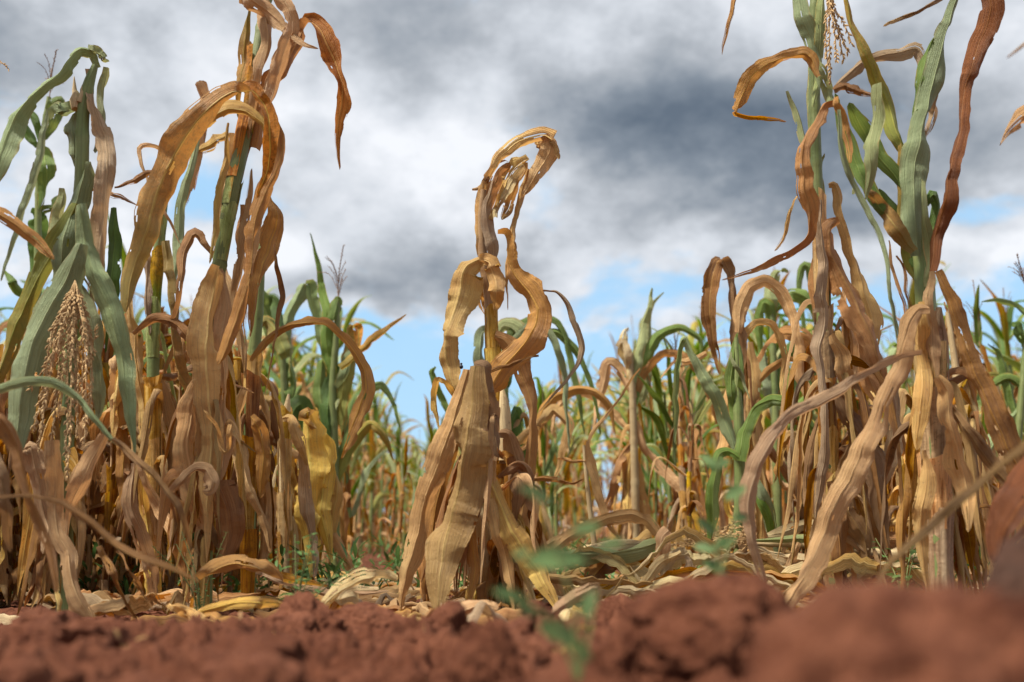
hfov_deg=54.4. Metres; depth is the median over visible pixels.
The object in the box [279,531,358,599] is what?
leafy weed
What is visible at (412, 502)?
maize plant
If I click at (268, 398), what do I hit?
maize plant
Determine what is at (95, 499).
maize plant
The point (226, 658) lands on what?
soil clod
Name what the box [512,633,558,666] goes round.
soil clod
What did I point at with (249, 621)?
soil clod
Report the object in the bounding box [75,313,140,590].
maize plant
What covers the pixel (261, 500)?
maize plant
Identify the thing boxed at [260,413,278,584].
maize plant
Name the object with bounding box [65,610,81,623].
soil clod
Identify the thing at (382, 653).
ground
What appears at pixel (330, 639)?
soil clod
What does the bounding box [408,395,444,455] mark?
maize plant
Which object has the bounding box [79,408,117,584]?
maize plant
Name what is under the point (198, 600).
leafy weed
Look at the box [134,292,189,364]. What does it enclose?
maize plant
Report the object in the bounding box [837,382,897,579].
maize plant
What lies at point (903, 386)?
maize plant
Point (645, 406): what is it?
maize plant
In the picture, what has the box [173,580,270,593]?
fallen leaf
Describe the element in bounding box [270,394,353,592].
maize plant
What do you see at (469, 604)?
fallen leaf
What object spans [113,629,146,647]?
straw scrap
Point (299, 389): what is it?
maize plant
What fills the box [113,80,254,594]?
maize plant
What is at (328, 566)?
ground weeds
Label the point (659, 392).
maize plant
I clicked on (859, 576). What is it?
fallen leaf
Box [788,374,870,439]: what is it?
maize plant
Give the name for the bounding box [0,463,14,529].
maize plant
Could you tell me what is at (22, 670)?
soil clod
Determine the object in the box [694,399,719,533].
maize plant
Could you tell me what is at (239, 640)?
soil clod
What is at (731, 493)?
foreground weed
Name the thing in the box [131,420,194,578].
maize plant
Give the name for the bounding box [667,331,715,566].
maize plant
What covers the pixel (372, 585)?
fallen leaf
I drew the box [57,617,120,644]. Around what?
soil clod
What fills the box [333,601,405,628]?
soil clod
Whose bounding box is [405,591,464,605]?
fallen leaf
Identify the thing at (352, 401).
maize plant
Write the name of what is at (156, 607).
fallen leaf
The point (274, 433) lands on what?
maize plant
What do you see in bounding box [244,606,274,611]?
fallen leaf
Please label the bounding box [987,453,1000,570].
maize plant
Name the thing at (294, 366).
maize plant
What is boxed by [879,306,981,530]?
maize plant
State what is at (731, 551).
fallen leaf
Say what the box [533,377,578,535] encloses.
maize plant
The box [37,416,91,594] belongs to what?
maize plant
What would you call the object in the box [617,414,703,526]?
maize plant
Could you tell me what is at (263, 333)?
maize plant
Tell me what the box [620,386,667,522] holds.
maize plant
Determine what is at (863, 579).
fallen leaf
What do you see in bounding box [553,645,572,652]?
straw scrap
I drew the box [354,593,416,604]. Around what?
fallen leaf
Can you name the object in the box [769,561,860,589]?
fallen leaf
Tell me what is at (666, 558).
fallen maize plant
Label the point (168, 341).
maize plant
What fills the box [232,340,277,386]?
maize plant
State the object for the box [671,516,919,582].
fallen maize plant
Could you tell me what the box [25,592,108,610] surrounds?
fallen leaf
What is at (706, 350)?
maize plant
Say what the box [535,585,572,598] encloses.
fallen leaf
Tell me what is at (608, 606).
soil clod
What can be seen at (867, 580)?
fallen leaf
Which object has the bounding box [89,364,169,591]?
maize plant
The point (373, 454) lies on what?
maize plant
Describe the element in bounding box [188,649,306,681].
soil clod
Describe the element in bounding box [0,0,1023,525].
sky
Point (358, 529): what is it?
maize plant
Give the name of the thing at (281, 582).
fallen leaf
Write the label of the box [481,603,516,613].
fallen leaf
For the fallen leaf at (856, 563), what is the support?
on the ground
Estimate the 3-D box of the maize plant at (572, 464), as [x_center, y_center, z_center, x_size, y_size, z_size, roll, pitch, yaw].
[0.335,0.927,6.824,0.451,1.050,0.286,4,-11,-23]
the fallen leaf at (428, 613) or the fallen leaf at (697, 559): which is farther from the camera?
the fallen leaf at (697, 559)
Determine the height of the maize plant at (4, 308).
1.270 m
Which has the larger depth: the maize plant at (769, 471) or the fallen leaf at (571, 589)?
the maize plant at (769, 471)
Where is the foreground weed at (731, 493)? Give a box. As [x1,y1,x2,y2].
[694,450,747,574]
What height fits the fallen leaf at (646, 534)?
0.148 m
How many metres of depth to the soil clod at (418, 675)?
0.63 m
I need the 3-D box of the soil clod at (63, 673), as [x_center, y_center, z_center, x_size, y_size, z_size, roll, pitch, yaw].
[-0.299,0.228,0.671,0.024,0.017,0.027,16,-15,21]
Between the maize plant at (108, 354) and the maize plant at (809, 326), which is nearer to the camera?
the maize plant at (108, 354)
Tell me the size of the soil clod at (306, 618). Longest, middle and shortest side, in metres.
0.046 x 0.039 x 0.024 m
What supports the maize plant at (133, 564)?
on the ground
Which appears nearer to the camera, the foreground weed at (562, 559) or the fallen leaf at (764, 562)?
the foreground weed at (562, 559)
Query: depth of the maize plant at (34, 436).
2.27 m
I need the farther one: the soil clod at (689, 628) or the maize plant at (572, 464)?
the maize plant at (572, 464)
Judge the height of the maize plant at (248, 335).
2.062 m
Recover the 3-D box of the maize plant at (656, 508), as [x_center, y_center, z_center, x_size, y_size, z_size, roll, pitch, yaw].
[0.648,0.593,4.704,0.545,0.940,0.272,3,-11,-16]
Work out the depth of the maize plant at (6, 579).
2.25 m
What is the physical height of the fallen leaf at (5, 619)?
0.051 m
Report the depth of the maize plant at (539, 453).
3.84 m
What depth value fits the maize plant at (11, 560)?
2.26 m
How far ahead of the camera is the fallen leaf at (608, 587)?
2.24 m
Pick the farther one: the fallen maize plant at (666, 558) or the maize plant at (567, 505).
the maize plant at (567, 505)
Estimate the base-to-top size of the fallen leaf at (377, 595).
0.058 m
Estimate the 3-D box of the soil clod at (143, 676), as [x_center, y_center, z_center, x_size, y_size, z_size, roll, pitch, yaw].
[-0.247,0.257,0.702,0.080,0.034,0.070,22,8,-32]
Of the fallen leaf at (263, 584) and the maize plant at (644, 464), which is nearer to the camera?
the fallen leaf at (263, 584)
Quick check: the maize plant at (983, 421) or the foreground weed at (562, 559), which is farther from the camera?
the maize plant at (983, 421)
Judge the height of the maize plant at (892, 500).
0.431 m
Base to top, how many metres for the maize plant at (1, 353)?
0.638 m
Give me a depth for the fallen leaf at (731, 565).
2.17 m
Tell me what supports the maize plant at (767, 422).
on the ground
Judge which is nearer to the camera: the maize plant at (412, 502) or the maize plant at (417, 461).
the maize plant at (412, 502)
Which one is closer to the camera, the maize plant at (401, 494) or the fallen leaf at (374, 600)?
the fallen leaf at (374, 600)
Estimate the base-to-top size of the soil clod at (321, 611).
0.102 m
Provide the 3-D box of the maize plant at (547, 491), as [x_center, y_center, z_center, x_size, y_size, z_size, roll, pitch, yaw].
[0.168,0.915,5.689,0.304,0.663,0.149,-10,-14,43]
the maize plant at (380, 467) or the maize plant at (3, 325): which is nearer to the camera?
the maize plant at (3, 325)
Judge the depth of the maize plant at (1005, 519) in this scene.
1.11 m
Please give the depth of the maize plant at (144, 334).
4.64 m
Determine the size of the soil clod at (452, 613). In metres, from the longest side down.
0.061 x 0.060 x 0.034 m
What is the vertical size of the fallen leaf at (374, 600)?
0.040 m
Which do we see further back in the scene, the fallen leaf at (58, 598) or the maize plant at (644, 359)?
the maize plant at (644, 359)
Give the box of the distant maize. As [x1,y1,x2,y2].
[0,255,1023,548]
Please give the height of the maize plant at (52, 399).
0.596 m
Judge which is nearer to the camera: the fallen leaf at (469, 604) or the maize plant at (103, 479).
the fallen leaf at (469, 604)
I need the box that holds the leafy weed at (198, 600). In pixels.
[151,531,226,610]
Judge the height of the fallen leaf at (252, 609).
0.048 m
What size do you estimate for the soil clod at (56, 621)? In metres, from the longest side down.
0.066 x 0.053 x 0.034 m
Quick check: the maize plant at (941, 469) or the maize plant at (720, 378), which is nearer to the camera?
the maize plant at (941, 469)
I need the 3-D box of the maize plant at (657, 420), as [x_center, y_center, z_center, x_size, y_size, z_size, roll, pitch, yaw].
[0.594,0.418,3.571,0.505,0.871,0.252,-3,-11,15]
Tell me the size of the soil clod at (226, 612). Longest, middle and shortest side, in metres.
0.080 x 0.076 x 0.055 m
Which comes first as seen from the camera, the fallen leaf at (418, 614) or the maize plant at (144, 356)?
the fallen leaf at (418, 614)
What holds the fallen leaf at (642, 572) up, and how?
on the ground
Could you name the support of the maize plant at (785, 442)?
on the ground
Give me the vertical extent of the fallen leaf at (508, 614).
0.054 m
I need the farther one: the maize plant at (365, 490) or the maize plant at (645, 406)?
the maize plant at (645, 406)
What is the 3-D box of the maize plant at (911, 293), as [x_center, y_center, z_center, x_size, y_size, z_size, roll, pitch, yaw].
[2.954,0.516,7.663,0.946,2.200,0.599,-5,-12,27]
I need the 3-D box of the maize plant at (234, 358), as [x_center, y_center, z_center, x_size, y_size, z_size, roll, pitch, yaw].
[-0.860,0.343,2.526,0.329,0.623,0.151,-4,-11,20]
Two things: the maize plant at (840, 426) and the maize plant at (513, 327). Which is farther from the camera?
the maize plant at (840, 426)
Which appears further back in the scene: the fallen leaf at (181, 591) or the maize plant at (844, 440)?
the maize plant at (844, 440)
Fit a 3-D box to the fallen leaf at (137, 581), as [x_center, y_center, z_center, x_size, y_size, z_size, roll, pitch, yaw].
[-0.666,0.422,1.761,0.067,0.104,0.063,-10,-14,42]
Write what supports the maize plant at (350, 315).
on the ground
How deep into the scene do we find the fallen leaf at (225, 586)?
2.62 m
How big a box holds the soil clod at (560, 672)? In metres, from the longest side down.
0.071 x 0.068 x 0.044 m
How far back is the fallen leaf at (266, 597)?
2.08 m
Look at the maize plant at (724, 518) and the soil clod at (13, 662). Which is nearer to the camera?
the soil clod at (13, 662)
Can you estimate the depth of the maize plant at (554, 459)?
4.60 m
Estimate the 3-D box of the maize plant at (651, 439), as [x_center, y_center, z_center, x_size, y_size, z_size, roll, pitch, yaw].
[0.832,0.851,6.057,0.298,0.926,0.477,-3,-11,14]
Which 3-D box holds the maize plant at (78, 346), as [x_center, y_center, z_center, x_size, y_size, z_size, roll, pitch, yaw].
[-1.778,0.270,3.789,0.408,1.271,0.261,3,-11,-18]
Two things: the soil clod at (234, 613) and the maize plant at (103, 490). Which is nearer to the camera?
the soil clod at (234, 613)
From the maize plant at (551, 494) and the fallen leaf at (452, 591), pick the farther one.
the maize plant at (551, 494)
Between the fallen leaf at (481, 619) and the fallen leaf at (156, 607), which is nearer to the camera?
the fallen leaf at (481, 619)
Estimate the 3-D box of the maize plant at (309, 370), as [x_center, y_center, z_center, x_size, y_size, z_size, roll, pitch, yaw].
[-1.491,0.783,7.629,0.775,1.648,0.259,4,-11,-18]
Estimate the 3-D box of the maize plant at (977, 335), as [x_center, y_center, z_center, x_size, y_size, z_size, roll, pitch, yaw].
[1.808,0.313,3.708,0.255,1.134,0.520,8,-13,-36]
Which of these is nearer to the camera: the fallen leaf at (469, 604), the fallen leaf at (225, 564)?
the fallen leaf at (469, 604)
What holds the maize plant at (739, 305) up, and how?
on the ground
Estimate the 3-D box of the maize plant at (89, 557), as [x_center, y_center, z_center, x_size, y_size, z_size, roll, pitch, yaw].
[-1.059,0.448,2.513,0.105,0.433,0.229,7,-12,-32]
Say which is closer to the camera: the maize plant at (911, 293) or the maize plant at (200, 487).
the maize plant at (200, 487)
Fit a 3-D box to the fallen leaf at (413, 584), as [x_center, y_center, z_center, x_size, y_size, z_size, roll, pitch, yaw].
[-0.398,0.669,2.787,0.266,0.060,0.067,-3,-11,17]
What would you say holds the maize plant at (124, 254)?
on the ground
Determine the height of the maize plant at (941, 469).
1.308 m
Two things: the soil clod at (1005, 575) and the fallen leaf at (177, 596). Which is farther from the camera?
the fallen leaf at (177, 596)
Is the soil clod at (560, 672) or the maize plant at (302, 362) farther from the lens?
the maize plant at (302, 362)
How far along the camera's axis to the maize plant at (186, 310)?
5.78 m
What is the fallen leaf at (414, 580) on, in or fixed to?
on the ground
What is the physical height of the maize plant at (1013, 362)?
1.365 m
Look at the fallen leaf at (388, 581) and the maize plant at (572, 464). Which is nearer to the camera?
the fallen leaf at (388, 581)
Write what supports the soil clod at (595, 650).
on the ground
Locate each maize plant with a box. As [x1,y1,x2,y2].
[0,44,150,616]
[0,60,199,593]
[0,307,13,324]
[0,320,52,376]
[0,344,27,563]
[0,352,40,603]
[0,358,8,439]
[0,375,59,606]
[0,412,20,589]
[0,429,34,606]
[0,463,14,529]
[1,49,64,399]
[12,367,109,605]
[20,243,122,364]
[34,351,96,560]
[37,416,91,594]
[45,279,89,392]
[50,379,110,591]
[51,404,85,589]
[53,327,114,552]
[58,321,118,495]
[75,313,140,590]
[78,419,106,585]
[79,374,129,576]
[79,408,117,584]
[81,381,167,567]
[82,494,100,592]
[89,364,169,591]
[91,334,173,593]
[92,339,116,567]
[100,356,186,588]
[108,214,126,281]
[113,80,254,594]
[115,347,146,555]
[118,485,139,590]
[120,0,351,616]
[124,307,191,381]
[131,357,241,591]
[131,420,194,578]
[132,322,242,594]
[133,293,145,330]
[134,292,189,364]
[140,340,196,591]
[143,306,185,369]
[163,318,189,431]
[167,300,279,377]
[175,573,183,586]
[215,347,290,574]
[216,347,297,592]
[221,244,374,594]
[232,286,277,351]
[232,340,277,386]
[244,339,275,386]
[246,312,298,540]
[247,327,321,555]
[257,279,327,552]
[258,345,271,550]
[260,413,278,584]
[264,314,314,395]
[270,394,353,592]
[274,487,318,582]
[290,295,392,562]
[292,339,350,465]
[292,344,312,420]
[310,233,405,571]
[335,382,394,572]
[338,389,377,558]
[338,435,376,557]
[351,435,371,555]
[351,448,375,554]
[357,371,412,553]
[366,382,418,552]
[375,444,412,564]
[383,459,411,550]
[384,412,403,534]
[385,434,407,547]
[386,437,413,569]
[398,126,584,609]
[402,486,415,541]
[407,453,422,508]
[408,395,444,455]
[429,316,615,476]
[523,383,595,542]
[523,400,590,546]
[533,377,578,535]
[534,368,639,584]
[535,382,578,538]
[535,383,557,540]
[535,445,560,541]
[536,466,558,518]
[538,430,584,546]
[545,376,568,532]
[545,384,575,549]
[546,442,574,533]
[547,509,694,598]
[551,288,718,540]
[553,399,579,526]
[593,369,673,538]
[595,376,691,558]
[605,406,659,510]
[609,339,724,548]
[612,363,670,462]
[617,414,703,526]
[619,380,671,498]
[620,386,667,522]
[624,404,658,516]
[638,364,704,543]
[648,388,725,568]
[651,328,728,567]
[660,256,817,549]
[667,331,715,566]
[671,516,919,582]
[672,333,813,554]
[690,331,728,535]
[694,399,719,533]
[698,295,840,550]
[703,309,787,484]
[703,356,732,536]
[706,351,729,490]
[713,338,791,521]
[718,329,733,515]
[722,0,906,584]
[727,456,756,536]
[739,0,1023,606]
[748,271,789,538]
[748,308,837,395]
[754,261,832,550]
[755,351,786,499]
[773,420,818,555]
[777,313,893,433]
[778,374,848,509]
[786,370,837,468]
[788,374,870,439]
[806,323,814,422]
[810,312,846,531]
[834,261,953,416]
[834,366,881,422]
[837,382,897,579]
[846,409,899,577]
[876,43,1023,579]
[877,436,895,546]
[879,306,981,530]
[884,311,910,414]
[885,384,972,586]
[887,433,918,582]
[889,483,915,548]
[891,371,913,530]
[898,302,1022,587]
[936,280,1017,479]
[969,565,983,587]
[972,279,1023,524]
[973,341,1020,370]
[977,253,1023,533]
[981,376,993,481]
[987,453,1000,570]
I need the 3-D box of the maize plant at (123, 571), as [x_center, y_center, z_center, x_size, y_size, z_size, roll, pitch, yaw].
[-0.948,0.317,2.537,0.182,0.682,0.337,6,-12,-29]
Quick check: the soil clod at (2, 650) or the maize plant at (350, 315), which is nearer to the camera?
the soil clod at (2, 650)
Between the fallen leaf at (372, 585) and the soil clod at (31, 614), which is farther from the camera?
the fallen leaf at (372, 585)
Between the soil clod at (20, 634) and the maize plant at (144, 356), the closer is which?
the soil clod at (20, 634)
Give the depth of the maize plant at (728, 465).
6.66 m
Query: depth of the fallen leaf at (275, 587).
2.73 m
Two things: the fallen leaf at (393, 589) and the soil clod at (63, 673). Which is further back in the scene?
the fallen leaf at (393, 589)
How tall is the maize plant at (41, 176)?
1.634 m
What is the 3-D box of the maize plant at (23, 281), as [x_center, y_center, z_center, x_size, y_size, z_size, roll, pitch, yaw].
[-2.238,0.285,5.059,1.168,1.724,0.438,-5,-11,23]
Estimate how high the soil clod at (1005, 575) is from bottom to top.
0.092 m
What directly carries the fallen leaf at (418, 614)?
on the ground
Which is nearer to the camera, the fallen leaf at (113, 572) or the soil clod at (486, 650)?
the soil clod at (486, 650)
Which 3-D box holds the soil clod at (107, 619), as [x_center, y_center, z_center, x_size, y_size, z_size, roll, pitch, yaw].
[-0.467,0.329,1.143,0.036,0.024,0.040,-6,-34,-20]
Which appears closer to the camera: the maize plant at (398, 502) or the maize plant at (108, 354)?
the maize plant at (108, 354)
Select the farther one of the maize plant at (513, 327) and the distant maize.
the distant maize
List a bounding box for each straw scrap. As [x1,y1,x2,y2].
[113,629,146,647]
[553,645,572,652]
[577,623,595,631]
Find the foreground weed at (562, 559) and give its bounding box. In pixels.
[492,485,624,681]
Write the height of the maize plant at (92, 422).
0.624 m
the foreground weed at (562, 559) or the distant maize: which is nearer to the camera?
the foreground weed at (562, 559)
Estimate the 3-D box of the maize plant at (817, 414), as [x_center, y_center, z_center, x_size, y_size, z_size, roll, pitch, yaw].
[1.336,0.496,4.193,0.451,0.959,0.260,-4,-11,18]
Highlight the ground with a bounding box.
[0,526,973,681]
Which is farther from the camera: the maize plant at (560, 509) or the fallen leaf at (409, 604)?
the maize plant at (560, 509)
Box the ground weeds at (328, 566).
[0,531,989,596]
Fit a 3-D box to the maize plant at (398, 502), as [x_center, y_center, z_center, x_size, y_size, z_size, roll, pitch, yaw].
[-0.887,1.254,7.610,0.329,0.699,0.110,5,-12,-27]
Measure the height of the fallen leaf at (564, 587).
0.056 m
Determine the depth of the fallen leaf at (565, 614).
1.74 m
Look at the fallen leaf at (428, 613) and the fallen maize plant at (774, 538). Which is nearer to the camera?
the fallen leaf at (428, 613)
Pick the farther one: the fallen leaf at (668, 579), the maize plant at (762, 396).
the maize plant at (762, 396)
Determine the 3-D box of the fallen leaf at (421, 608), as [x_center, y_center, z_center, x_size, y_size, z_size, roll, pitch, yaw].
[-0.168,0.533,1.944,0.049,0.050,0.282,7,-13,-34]
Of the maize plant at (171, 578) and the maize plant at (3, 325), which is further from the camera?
the maize plant at (3, 325)
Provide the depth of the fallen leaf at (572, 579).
2.15 m
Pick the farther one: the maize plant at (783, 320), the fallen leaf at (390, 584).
the maize plant at (783, 320)
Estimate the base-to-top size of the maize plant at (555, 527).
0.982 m
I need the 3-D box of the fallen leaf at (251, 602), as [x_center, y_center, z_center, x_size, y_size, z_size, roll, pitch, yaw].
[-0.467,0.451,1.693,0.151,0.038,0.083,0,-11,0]
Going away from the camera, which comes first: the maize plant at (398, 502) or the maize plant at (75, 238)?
the maize plant at (75, 238)
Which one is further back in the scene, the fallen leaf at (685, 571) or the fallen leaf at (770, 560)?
the fallen leaf at (770, 560)
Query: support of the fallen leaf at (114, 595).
on the ground
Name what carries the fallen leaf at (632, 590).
on the ground
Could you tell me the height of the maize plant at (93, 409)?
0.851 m
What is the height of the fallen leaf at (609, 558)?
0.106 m
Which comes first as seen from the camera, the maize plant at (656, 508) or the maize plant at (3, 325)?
the maize plant at (3, 325)
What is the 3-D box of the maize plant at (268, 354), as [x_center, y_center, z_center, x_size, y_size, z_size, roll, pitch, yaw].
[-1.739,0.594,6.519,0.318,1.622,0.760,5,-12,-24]
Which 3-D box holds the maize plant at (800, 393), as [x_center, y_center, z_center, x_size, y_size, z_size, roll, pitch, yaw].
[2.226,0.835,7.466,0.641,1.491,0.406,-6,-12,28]
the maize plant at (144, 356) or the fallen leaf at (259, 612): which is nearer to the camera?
the fallen leaf at (259, 612)
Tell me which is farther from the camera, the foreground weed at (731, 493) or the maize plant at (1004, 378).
the maize plant at (1004, 378)
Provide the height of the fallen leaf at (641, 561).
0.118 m
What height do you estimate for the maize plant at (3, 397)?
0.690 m
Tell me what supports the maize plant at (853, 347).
on the ground
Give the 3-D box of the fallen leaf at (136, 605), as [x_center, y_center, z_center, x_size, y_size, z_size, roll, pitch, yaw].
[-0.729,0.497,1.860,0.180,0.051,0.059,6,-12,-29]
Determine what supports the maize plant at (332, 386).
on the ground
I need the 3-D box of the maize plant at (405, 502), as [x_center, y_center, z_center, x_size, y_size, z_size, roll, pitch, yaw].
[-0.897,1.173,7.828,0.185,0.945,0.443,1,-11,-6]
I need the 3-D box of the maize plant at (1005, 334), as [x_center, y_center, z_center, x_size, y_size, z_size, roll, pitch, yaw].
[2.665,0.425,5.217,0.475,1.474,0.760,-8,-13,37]
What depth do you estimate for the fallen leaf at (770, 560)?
2.35 m
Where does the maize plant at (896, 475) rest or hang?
on the ground
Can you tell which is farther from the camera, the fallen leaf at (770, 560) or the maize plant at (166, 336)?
the maize plant at (166, 336)
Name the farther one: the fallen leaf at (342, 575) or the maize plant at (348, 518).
the maize plant at (348, 518)
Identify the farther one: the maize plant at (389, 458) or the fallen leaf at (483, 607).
the maize plant at (389, 458)
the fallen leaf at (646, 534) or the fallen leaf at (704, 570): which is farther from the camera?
the fallen leaf at (646, 534)
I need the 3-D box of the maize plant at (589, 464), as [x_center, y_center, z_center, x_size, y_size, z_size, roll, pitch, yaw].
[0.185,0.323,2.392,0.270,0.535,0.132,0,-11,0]
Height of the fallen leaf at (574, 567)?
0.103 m
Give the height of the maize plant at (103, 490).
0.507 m
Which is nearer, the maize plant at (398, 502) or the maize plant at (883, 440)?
the maize plant at (883, 440)
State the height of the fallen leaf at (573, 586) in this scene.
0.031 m
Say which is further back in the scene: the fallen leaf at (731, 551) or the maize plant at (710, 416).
the maize plant at (710, 416)
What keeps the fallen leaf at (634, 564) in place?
on the ground
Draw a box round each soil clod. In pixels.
[0,621,59,645]
[0,644,4,658]
[0,653,45,672]
[3,606,69,630]
[6,659,55,681]
[35,616,62,628]
[52,665,86,681]
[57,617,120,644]
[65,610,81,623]
[81,616,106,622]
[97,617,115,623]
[109,671,172,681]
[114,614,136,620]
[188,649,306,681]
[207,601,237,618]
[207,629,302,659]
[218,652,284,661]
[228,611,250,616]
[240,615,257,629]
[267,591,332,632]
[281,610,315,630]
[303,632,358,648]
[321,669,341,681]
[322,616,344,629]
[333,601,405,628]
[394,669,431,681]
[404,637,417,643]
[426,600,467,630]
[443,616,524,681]
[506,615,535,634]
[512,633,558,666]
[521,599,555,619]
[532,662,597,681]
[547,640,606,669]
[593,593,629,620]
[598,572,793,681]
[743,578,1023,681]
[982,533,1023,596]
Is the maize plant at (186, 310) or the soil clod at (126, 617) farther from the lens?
the maize plant at (186, 310)
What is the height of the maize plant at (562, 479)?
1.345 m
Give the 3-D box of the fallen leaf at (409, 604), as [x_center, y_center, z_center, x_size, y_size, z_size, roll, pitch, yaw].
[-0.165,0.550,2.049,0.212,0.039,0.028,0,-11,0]
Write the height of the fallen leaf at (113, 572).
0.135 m
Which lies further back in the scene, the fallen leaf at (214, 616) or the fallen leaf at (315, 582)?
the fallen leaf at (315, 582)
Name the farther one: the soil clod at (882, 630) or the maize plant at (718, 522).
the maize plant at (718, 522)
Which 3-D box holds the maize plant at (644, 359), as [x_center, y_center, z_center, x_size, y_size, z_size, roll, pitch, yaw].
[0.445,0.332,3.664,0.599,1.050,0.295,0,-11,0]
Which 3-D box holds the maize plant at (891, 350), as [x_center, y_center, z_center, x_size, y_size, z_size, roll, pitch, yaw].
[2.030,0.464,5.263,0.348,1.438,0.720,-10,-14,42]
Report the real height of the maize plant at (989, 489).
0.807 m
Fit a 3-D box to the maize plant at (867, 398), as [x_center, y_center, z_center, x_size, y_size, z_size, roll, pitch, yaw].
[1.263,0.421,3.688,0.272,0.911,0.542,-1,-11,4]
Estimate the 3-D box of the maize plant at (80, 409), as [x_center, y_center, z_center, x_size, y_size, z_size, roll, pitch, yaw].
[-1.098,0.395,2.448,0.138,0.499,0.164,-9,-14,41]
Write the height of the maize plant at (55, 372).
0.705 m
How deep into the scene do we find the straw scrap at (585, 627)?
0.98 m
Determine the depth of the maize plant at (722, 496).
7.09 m
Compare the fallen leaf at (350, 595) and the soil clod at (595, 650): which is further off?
the fallen leaf at (350, 595)
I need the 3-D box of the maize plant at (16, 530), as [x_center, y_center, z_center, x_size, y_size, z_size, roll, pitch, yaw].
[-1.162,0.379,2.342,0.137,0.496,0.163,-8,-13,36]
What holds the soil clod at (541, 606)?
on the ground
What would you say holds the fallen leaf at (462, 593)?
on the ground
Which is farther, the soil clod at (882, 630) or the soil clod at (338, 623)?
the soil clod at (338, 623)
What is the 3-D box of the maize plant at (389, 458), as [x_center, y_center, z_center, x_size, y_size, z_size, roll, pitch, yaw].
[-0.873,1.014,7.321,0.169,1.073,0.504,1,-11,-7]
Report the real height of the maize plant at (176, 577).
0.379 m
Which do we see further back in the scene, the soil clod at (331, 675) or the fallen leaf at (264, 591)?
the fallen leaf at (264, 591)
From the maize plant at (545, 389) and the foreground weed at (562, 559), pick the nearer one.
the foreground weed at (562, 559)
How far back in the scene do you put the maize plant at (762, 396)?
5.40 m
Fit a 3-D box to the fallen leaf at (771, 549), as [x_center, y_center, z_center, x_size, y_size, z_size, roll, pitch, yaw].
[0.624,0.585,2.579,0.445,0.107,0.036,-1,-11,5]
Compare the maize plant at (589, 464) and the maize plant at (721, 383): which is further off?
the maize plant at (721, 383)
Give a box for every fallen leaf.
[0,614,16,624]
[23,590,112,605]
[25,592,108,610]
[55,582,62,610]
[68,592,167,616]
[81,589,142,597]
[96,545,136,619]
[101,592,260,616]
[113,588,217,600]
[116,550,152,609]
[131,611,253,626]
[147,600,200,610]
[162,590,197,614]
[166,603,213,621]
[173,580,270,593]
[182,582,273,591]
[195,554,326,586]
[198,596,282,613]
[215,596,279,612]
[235,596,283,611]
[240,587,289,595]
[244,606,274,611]
[253,602,415,617]
[256,571,387,596]
[258,577,338,593]
[270,586,328,591]
[278,589,420,601]
[314,593,412,615]
[315,571,381,582]
[321,567,397,605]
[333,569,416,585]
[335,585,378,605]
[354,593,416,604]
[360,581,402,587]
[361,595,418,604]
[363,582,449,595]
[371,578,419,586]
[380,585,465,595]
[384,599,431,607]
[389,597,428,614]
[397,608,433,617]
[398,574,419,587]
[402,612,421,616]
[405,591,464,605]
[410,576,467,596]
[446,588,466,599]
[450,587,466,595]
[461,600,498,614]
[467,600,507,621]
[467,607,522,620]
[478,615,492,622]
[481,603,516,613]
[532,595,579,603]
[533,573,654,587]
[533,584,580,588]
[533,586,579,594]
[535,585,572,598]
[552,583,602,616]
[552,585,650,602]
[559,605,579,619]
[561,529,702,574]
[565,577,658,593]
[566,549,674,575]
[568,563,660,575]
[574,545,640,582]
[576,558,675,575]
[599,565,660,587]
[605,525,729,597]
[628,566,822,595]
[629,576,800,602]
[660,550,712,575]
[686,554,812,593]
[692,560,812,590]
[700,544,747,567]
[703,549,785,572]
[721,546,790,563]
[748,560,784,566]
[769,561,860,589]
[785,553,923,591]
[845,573,900,581]
[861,560,912,581]
[864,578,914,583]
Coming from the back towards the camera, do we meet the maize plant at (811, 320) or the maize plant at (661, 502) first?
the maize plant at (661, 502)
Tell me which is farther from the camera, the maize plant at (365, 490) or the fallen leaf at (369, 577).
the maize plant at (365, 490)
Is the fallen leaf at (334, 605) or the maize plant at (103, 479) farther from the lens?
the maize plant at (103, 479)
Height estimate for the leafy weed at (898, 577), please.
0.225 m
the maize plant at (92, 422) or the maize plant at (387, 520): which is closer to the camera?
the maize plant at (92, 422)
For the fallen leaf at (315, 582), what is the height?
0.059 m
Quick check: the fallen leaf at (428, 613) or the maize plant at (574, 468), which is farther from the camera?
the maize plant at (574, 468)
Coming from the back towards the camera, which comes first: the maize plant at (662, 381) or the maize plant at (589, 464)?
the maize plant at (662, 381)
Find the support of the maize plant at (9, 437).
on the ground
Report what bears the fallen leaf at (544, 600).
on the ground
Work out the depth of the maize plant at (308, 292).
3.57 m
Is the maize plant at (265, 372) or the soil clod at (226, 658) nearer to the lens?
the soil clod at (226, 658)
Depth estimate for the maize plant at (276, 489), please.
2.72 m
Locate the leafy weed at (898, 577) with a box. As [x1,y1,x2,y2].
[873,531,920,583]
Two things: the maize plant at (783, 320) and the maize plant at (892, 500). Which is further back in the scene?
the maize plant at (783, 320)
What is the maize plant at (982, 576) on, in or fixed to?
on the ground
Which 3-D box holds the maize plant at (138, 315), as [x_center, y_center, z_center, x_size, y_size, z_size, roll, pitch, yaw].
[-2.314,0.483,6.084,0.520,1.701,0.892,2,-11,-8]
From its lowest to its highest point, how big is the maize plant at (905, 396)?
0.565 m
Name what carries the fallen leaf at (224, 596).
on the ground
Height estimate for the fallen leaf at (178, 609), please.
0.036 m
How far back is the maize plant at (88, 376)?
3.10 m
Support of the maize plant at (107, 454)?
on the ground
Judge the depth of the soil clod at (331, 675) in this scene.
0.78 m
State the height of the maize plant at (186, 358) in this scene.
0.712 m

